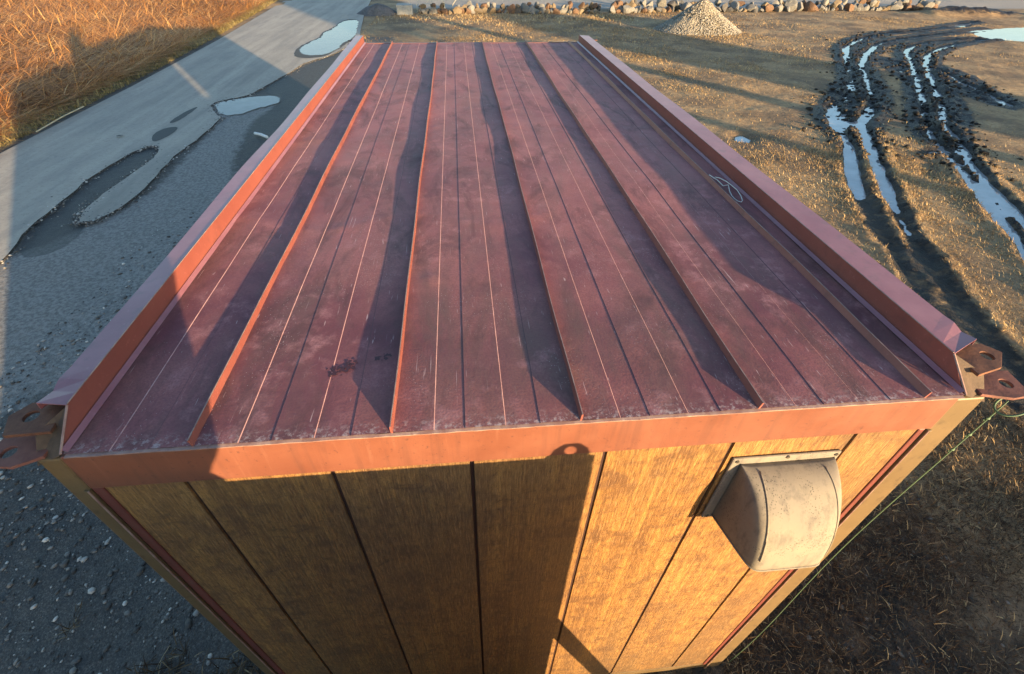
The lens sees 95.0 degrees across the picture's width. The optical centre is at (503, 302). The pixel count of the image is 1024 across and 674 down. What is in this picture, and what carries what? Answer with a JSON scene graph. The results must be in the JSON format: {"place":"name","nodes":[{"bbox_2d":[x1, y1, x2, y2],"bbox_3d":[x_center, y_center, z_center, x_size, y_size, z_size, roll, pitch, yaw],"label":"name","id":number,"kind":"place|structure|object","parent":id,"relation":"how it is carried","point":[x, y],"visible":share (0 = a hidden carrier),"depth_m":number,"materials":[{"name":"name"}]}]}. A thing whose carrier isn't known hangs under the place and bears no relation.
{"place":"outdoors","nodes":[
{"label":"outdoors","id":0,"kind":"place"},
{"bbox_2d":[0,200,241,673],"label":"loose gravel","id":1,"kind":"structure","parent":0,"point":[105,589],"depth_m":3.18,"materials":[{"name":"grey gravel"}]},
{"bbox_2d":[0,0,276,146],"bbox_3d":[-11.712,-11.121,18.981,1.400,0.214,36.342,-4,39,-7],"label":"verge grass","id":2,"kind":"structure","parent":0,"point":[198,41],"depth_m":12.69,"materials":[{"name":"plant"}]},
{"bbox_2d":[50,597,261,673],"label":"dead grass","id":3,"kind":"structure","parent":0,"point":[180,667],"depth_m":2.75,"materials":[{"name":"brown plant"}]},
{"bbox_2d":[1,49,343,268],"bbox_3d":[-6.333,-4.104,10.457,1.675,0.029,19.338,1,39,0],"label":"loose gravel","id":4,"kind":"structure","parent":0,"point":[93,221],"depth_m":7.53,"materials":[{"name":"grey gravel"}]},
{"bbox_2d":[0,0,370,263],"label":"road","id":5,"kind":"structure","parent":0,"point":[59,161],"depth_m":10.32,"materials":[{"name":"grey asphalt"}]},
{"bbox_2d":[152,127,176,140],"bbox_3d":[-6.986,-3.452,9.616,0.361,0.001,0.861,-3,39,-4],"label":"wet patch","id":6,"kind":"object","parent":5,"relation":"on","point":[161,134],"visible":1,"depth_m":9.63,"materials":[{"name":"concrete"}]},
{"bbox_2d":[170,107,196,122],"bbox_3d":[-7.222,-4.235,10.592,0.190,0.001,1.155,-3,39,-4],"label":"wet patch","id":7,"kind":"object","parent":5,"relation":"on","point":[181,116],"visible":1,"depth_m":10.54,"materials":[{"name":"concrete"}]},
{"bbox_2d":[294,19,356,57],"bbox_3d":[-6.624,-10.489,18.424,1.630,0.001,8.292,-3,39,-4],"label":"wet margin","id":8,"kind":"object","parent":5,"relation":"on","point":[297,53],"visible":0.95,"depth_m":15.98,"materials":[{"name":"concrete"}]},
{"bbox_2d":[300,20,358,54],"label":"puddle water","id":9,"kind":"structure","parent":8,"relation":"on","point":[333,39],"depth_m":17.68,"materials":[{"name":"liquid"}]},
{"bbox_2d":[369,11,643,25],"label":"dry grass","id":10,"kind":"structure","parent":0,"point":[601,15],"depth_m":22.42,"materials":[{"name":"beige plant"}]},
{"bbox_2d":[0,0,1023,673],"bbox_3d":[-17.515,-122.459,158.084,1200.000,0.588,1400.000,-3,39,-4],"label":"ground","id":11,"kind":"structure","parent":0,"point":[54,272],"depth_m":6.43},
{"bbox_2d":[36,106,83,131],"bbox_3d":[-9.611,-4.001,10.189,0.032,0.041,1.702,-4,39,-6],"label":"fallen stem","id":12,"kind":"object","parent":11,"relation":"on","point":[59,118],"visible":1,"depth_m":10.11,"materials":[{"name":"beige plant"}]},
{"bbox_2d":[0,0,273,154],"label":"reed litter","id":13,"kind":"object","parent":11,"relation":"on","point":[42,41],"visible":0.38,"depth_m":16.69,"materials":[{"name":"brown plant"}]},
{"bbox_2d":[215,96,279,114],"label":"puddle water","id":14,"kind":"structure","parent":11,"relation":"on","point":[237,106],"depth_m":11.29,"materials":[{"name":"liquid"}]},
{"bbox_2d":[254,132,267,137],"bbox_3d":[-4.951,-3.416,9.576,0.410,0.061,0.070,22,43,25],"label":"white stake","id":15,"kind":"object","parent":11,"relation":"on","point":[260,134],"visible":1,"depth_m":9.55,"materials":[{"name":"paint"}]},
{"bbox_2d":[357,3,396,15],"bbox_3d":[-6.211,-14.357,22.979,2.310,0.520,1.590,-3,39,-4],"label":"rubble heap","id":16,"kind":"object","parent":11,"relation":"on","point":[377,9],"visible":0.94,"depth_m":22.66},
{"bbox_2d":[396,3,412,14],"bbox_3d":[-4.859,-14.349,23.016,0.750,0.470,0.600,-3,39,-4],"label":"concrete block","id":17,"kind":"object","parent":11,"relation":"on","point":[404,8],"depth_m":22.77,"materials":[{"name":"grey concrete"}]},
{"bbox_2d":[418,4,425,8],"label":"stone","id":18,"kind":"object","parent":11,"relation":"on","point":[422,6],"visible":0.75,"depth_m":23.34,"materials":[{"name":"grey stone"}]},
{"bbox_2d":[430,7,436,13],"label":"stone","id":19,"kind":"object","parent":11,"relation":"on","point":[433,9],"visible":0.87,"depth_m":23.21,"materials":[{"name":"grey stone"}]},
{"bbox_2d":[440,8,447,13],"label":"stone","id":20,"kind":"object","parent":11,"relation":"on","point":[444,11],"visible":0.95,"depth_m":23.20,"materials":[{"name":"stone"}]},
{"bbox_2d":[453,6,461,13],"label":"stone","id":21,"kind":"object","parent":11,"relation":"on","point":[457,10],"visible":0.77,"depth_m":23.37,"materials":[{"name":"stone"}]},
{"bbox_2d":[468,5,475,13],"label":"stone","id":22,"kind":"object","parent":11,"relation":"on","point":[471,7],"visible":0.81,"depth_m":23.40,"materials":[{"name":"beige stone"}]},
{"bbox_2d":[474,7,483,13],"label":"stone","id":23,"kind":"object","parent":11,"relation":"on","point":[478,10],"visible":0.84,"depth_m":23.43,"materials":[{"name":"beige stone"}]},
{"bbox_2d":[488,7,495,12],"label":"stone","id":24,"kind":"object","parent":11,"relation":"on","point":[492,10],"visible":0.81,"depth_m":23.44,"materials":[{"name":"brown stone"}]},
{"bbox_2d":[506,4,515,13],"bbox_3d":[0.418,-14.693,23.568,0.472,0.478,0.500,10,34,37],"label":"stone","id":25,"kind":"object","parent":11,"relation":"on","point":[511,8],"visible":0.93,"depth_m":23.43,"materials":[{"name":"brown stone"}]},
{"bbox_2d":[0,35,1023,673],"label":"portable cabin","id":26,"kind":"object","parent":11,"relation":"on","point":[526,357],"visible":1,"depth_m":1.51,"materials":[{"name":"wood panelling"},{"name":"weathered maroon paint"},{"name":"tan paint"}]},
{"bbox_2d":[709,174,742,201],"bbox_3d":[1.038,-0.535,2.174,0.044,0.034,0.256,-7,39,-10],"label":"wire loop","id":27,"kind":"object","parent":26,"relation":"on","point":[728,187],"visible":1,"depth_m":2.17,"materials":[{"name":"metal"}]},
{"bbox_2d":[728,399,1023,662],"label":"green rope","id":28,"kind":"object","parent":26,"relation":"hanging from","point":[982,423],"visible":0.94,"depth_m":1.54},
{"bbox_2d":[514,7,520,13],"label":"stone","id":29,"kind":"object","parent":11,"relation":"on","point":[518,10],"visible":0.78,"depth_m":23.57,"materials":[{"name":"grey stone"}]},
{"bbox_2d":[521,2,530,13],"bbox_3d":[1.116,-14.750,23.732,0.385,0.647,0.707,-44,67,-1],"label":"stone","id":30,"kind":"object","parent":11,"relation":"on","point":[525,8],"visible":0.78,"depth_m":23.54,"materials":[{"name":"grey stone"}]},
{"bbox_2d":[529,4,534,13],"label":"stone","id":31,"kind":"object","parent":11,"relation":"on","point":[531,7],"visible":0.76,"depth_m":23.58,"materials":[{"name":"grey stone"}]},
{"bbox_2d":[534,1,538,8],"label":"stone","id":32,"kind":"object","parent":11,"relation":"on","point":[536,5],"visible":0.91,"depth_m":23.77,"materials":[{"name":"grey stone"}]},
{"bbox_2d":[553,8,559,13],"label":"stone","id":33,"kind":"object","parent":11,"relation":"on","point":[555,10],"visible":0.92,"depth_m":23.63,"materials":[{"name":"beige stone"}]},
{"bbox_2d":[559,8,566,12],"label":"stone","id":34,"kind":"object","parent":11,"relation":"on","point":[563,10],"visible":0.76,"depth_m":23.73,"materials":[{"name":"beige stone"}]},
{"bbox_2d":[572,7,578,13],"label":"stone","id":35,"kind":"object","parent":11,"relation":"on","point":[575,10],"visible":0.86,"depth_m":23.75,"materials":[{"name":"beige stone"}]},
{"bbox_2d":[609,5,615,12],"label":"stone","id":36,"kind":"object","parent":11,"relation":"on","point":[611,9],"visible":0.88,"depth_m":24.14,"materials":[{"name":"beige stone"}]},
{"bbox_2d":[623,5,631,12],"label":"stone","id":37,"kind":"object","parent":11,"relation":"on","point":[627,8],"visible":0.89,"depth_m":24.16,"materials":[{"name":"beige stone"}]},
{"bbox_2d":[628,0,636,7],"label":"stone","id":38,"kind":"object","parent":11,"relation":"on","point":[632,4],"visible":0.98,"depth_m":24.38,"materials":[{"name":"beige stone"}]},
{"bbox_2d":[646,0,652,7],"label":"stone","id":39,"kind":"object","parent":11,"relation":"on","point":[649,3],"visible":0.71,"depth_m":24.60,"materials":[{"name":"grey stone"}]},
{"bbox_2d":[654,7,661,12],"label":"stone","id":40,"kind":"object","parent":11,"relation":"on","point":[658,9],"visible":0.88,"depth_m":24.46,"materials":[{"name":"beige stone"}]},
{"bbox_2d":[656,0,666,6],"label":"stone","id":41,"kind":"object","parent":11,"relation":"on","point":[660,3],"visible":0.92,"depth_m":24.72,"materials":[{"name":"beige stone"}]},
{"bbox_2d":[674,0,680,10],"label":"stone","id":42,"kind":"object","parent":11,"relation":"on","point":[677,5],"visible":0.77,"depth_m":24.80,"materials":[{"name":"grey stone"}]},
{"bbox_2d":[680,2,691,10],"bbox_3d":[9.602,-15.455,24.657,0.584,0.604,0.443,-14,69,19],"label":"stone","id":43,"kind":"object","parent":11,"relation":"on","point":[684,6],"visible":0.52,"depth_m":24.45,"materials":[{"name":"grey stone"}]},
{"bbox_2d":[362,11,1023,74],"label":"dry grass","id":44,"kind":"structure","parent":11,"relation":"on","point":[607,26],"depth_m":19.25,"materials":[{"name":"brown plant"}]},
{"bbox_2d":[653,0,737,34],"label":"gravel pile","id":45,"kind":"object","parent":11,"relation":"on","point":[690,22],"visible":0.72,"depth_m":19.55,"materials":[{"name":"gravel"}]},
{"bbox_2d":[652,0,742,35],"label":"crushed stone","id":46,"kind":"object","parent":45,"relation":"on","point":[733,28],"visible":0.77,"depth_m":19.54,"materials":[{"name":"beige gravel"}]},
{"bbox_2d":[714,0,720,6],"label":"stone","id":47,"kind":"object","parent":11,"relation":"on","point":[717,3],"visible":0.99,"depth_m":25.08,"materials":[{"name":"grey stone"}]},
{"bbox_2d":[720,3,727,12],"bbox_3d":[11.696,-15.674,24.931,0.385,0.422,0.553,32,58,21],"label":"stone","id":48,"kind":"object","parent":11,"relation":"on","point":[723,7],"visible":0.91,"depth_m":24.80,"materials":[{"name":"beige stone"}]},
{"bbox_2d":[725,7,733,11],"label":"stone","id":49,"kind":"object","parent":11,"relation":"on","point":[729,9],"visible":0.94,"depth_m":24.92,"materials":[{"name":"stone"}]},
{"bbox_2d":[729,1,738,11],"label":"stone","id":50,"kind":"object","parent":11,"relation":"on","point":[734,5],"visible":0.76,"depth_m":24.82,"materials":[{"name":"grey stone"}]},
{"bbox_2d":[738,1,744,6],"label":"stone","id":51,"kind":"object","parent":11,"relation":"on","point":[741,3],"visible":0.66,"depth_m":25.25,"materials":[{"name":"brown stone"}]},
{"bbox_2d":[745,4,755,11],"bbox_3d":[13.184,-15.684,25.070,0.376,0.416,0.576,-45,46,-14],"label":"stone","id":52,"kind":"object","parent":11,"relation":"on","point":[749,7],"visible":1,"depth_m":24.97,"materials":[{"name":"grey stone"}]},
{"bbox_2d":[751,5,757,12],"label":"stone","id":53,"kind":"object","parent":11,"relation":"on","point":[755,10],"visible":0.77,"depth_m":24.93,"materials":[{"name":"grey stone"}]},
{"bbox_2d":[765,4,773,11],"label":"stone","id":54,"kind":"object","parent":11,"relation":"on","point":[769,7],"visible":1,"depth_m":25.09,"materials":[{"name":"stone"}]},
{"bbox_2d":[772,0,778,6],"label":"stone","id":55,"kind":"object","parent":11,"relation":"on","point":[775,3],"visible":0.55,"depth_m":25.42,"materials":[{"name":"grey stone"}]},
{"bbox_2d":[774,4,782,11],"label":"stone","id":56,"kind":"object","parent":11,"relation":"on","point":[778,8],"visible":0.87,"depth_m":25.19,"materials":[{"name":"beige stone"}]},
{"bbox_2d":[783,0,797,10],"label":"stone","id":57,"kind":"object","parent":11,"relation":"on","point":[793,5],"visible":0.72,"depth_m":25.35,"materials":[{"name":"beige stone"}]},
{"bbox_2d":[796,2,803,10],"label":"stone","id":58,"kind":"object","parent":11,"relation":"on","point":[800,7],"visible":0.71,"depth_m":25.43,"materials":[{"name":"grey stone"}]},
{"bbox_2d":[802,1,817,11],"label":"stone","id":59,"kind":"object","parent":11,"relation":"on","point":[809,6],"visible":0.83,"depth_m":25.30,"materials":[{"name":"brown stone"}]},
{"bbox_2d":[615,52,1023,224],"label":"dry grass","id":60,"kind":"structure","parent":11,"relation":"on","point":[835,152],"depth_m":9.13,"materials":[{"name":"brown plant"}]},
{"bbox_2d":[818,5,824,10],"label":"stone","id":61,"kind":"object","parent":11,"relation":"on","point":[821,7],"visible":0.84,"depth_m":25.57,"materials":[{"name":"beige stone"}]},
{"bbox_2d":[820,0,828,6],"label":"stone","id":62,"kind":"object","parent":11,"relation":"on","point":[824,3],"visible":0.77,"depth_m":25.82,"materials":[{"name":"grey stone"}]},
{"bbox_2d":[830,0,841,8],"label":"stone","id":63,"kind":"object","parent":11,"relation":"on","point":[835,3],"visible":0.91,"depth_m":25.77,"materials":[{"name":"beige stone"}]},
{"bbox_2d":[837,4,842,10],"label":"stone","id":64,"kind":"object","parent":11,"relation":"on","point":[840,7],"visible":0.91,"depth_m":25.75,"materials":[{"name":"beige stone"}]},
{"bbox_2d":[844,3,854,11],"bbox_3d":[18.966,-16.215,25.811,0.386,0.426,0.444,-15,41,-19],"label":"stone","id":65,"kind":"object","parent":11,"relation":"on","point":[849,7],"visible":0.93,"depth_m":25.68,"materials":[{"name":"brown stone"}]},
{"bbox_2d":[851,2,860,10],"bbox_3d":[19.406,-16.261,26.003,0.436,0.612,0.661,-19,56,-39],"label":"stone","id":66,"kind":"object","parent":11,"relation":"on","point":[855,7],"visible":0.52,"depth_m":25.85,"materials":[{"name":"grey stone"}]},
{"bbox_2d":[856,3,863,10],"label":"stone","id":67,"kind":"object","parent":11,"relation":"on","point":[860,5],"visible":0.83,"depth_m":25.79,"materials":[{"name":"beige stone"}]},
{"bbox_2d":[863,4,869,10],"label":"stone","id":68,"kind":"object","parent":11,"relation":"on","point":[866,7],"visible":0.6,"depth_m":25.91,"materials":[{"name":"beige stone"}]},
{"bbox_2d":[870,0,876,6],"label":"stone","id":69,"kind":"object","parent":11,"relation":"on","point":[873,3],"visible":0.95,"depth_m":26.09,"materials":[{"name":"beige stone"}]},
{"bbox_2d":[726,145,1023,673],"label":"dry grass","id":70,"kind":"structure","parent":11,"relation":"on","point":[977,293],"depth_m":6.27,"materials":[{"name":"brown plant"}]},
{"bbox_2d":[735,23,1023,259],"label":"puddle water","id":71,"kind":"structure","parent":11,"relation":"on","point":[988,194],"depth_m":9.30,"materials":[{"name":"blue liquid"}]},
{"bbox_2d":[890,3,898,10],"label":"stone","id":72,"kind":"object","parent":11,"relation":"on","point":[894,7],"visible":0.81,"depth_m":26.06,"materials":[{"name":"beige stone"}]},
{"bbox_2d":[896,1,903,10],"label":"stone","id":73,"kind":"object","parent":11,"relation":"on","point":[899,3],"visible":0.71,"depth_m":26.10,"materials":[{"name":"grey stone"}]},
{"bbox_2d":[902,3,911,10],"bbox_3d":[22.511,-16.436,26.184,0.441,0.443,0.404,-3,39,-4],"label":"stone","id":74,"kind":"object","parent":11,"relation":"on","point":[907,6],"visible":0.84,"depth_m":26.07,"materials":[{"name":"brown stone"}]},
{"bbox_2d":[793,30,1023,180],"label":"mud clods","id":75,"kind":"object","parent":11,"relation":"on","point":[850,128],"visible":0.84,"depth_m":11.60,"materials":[{"name":"brown soil"}]},
{"bbox_2d":[910,5,920,10],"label":"stone","id":76,"kind":"object","parent":11,"relation":"on","point":[914,7],"visible":0.78,"depth_m":26.11,"materials":[{"name":"stone"}]},
{"bbox_2d":[916,3,923,9],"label":"stone","id":77,"kind":"object","parent":11,"relation":"on","point":[920,5],"visible":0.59,"depth_m":26.26,"materials":[{"name":"beige stone"}]},
{"bbox_2d":[921,1,934,9],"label":"stone","id":78,"kind":"object","parent":11,"relation":"on","point":[928,5],"visible":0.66,"depth_m":26.14,"materials":[{"name":"beige stone"}]},
{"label":"stone","id":79,"kind":"object","parent":11,"relation":"on","visible":0},
{"bbox_2d":[610,0,618,8],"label":"stone","id":80,"kind":"object","parent":79,"relation":"on","point":[614,3],"visible":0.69,"depth_m":24.31,"materials":[{"name":"brown stone"}]},
{"bbox_2d":[616,0,622,5],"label":"stone","id":81,"kind":"object","parent":80,"relation":"on","point":[619,2],"visible":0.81,"depth_m":24.31,"materials":[{"name":"stone"}]},
{"bbox_2d":[719,397,1023,673],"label":"dead grass","id":82,"kind":"structure","parent":0,"point":[891,549],"depth_m":3.18,"materials":[{"name":"brown plant"}]},
{"bbox_2d":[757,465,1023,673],"bbox_3d":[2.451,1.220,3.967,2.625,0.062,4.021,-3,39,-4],"label":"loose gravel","id":83,"kind":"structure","parent":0,"point":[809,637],"depth_m":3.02,"materials":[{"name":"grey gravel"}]},
{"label":"stone","id":84,"kind":"object","parent":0,"visible":0},
{"bbox_2d":[667,0,675,7],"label":"stone","id":85,"kind":"object","parent":84,"relation":"on","point":[671,3],"visible":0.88,"depth_m":24.71,"materials":[{"name":"grey stone"}]},
{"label":"stone","id":86,"kind":"object","parent":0,"visible":0},
{"bbox_2d":[568,1,572,9],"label":"stone","id":87,"kind":"object","parent":86,"relation":"on","point":[570,3],"visible":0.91,"depth_m":23.86,"materials":[{"name":"brown stone"}]}
]}

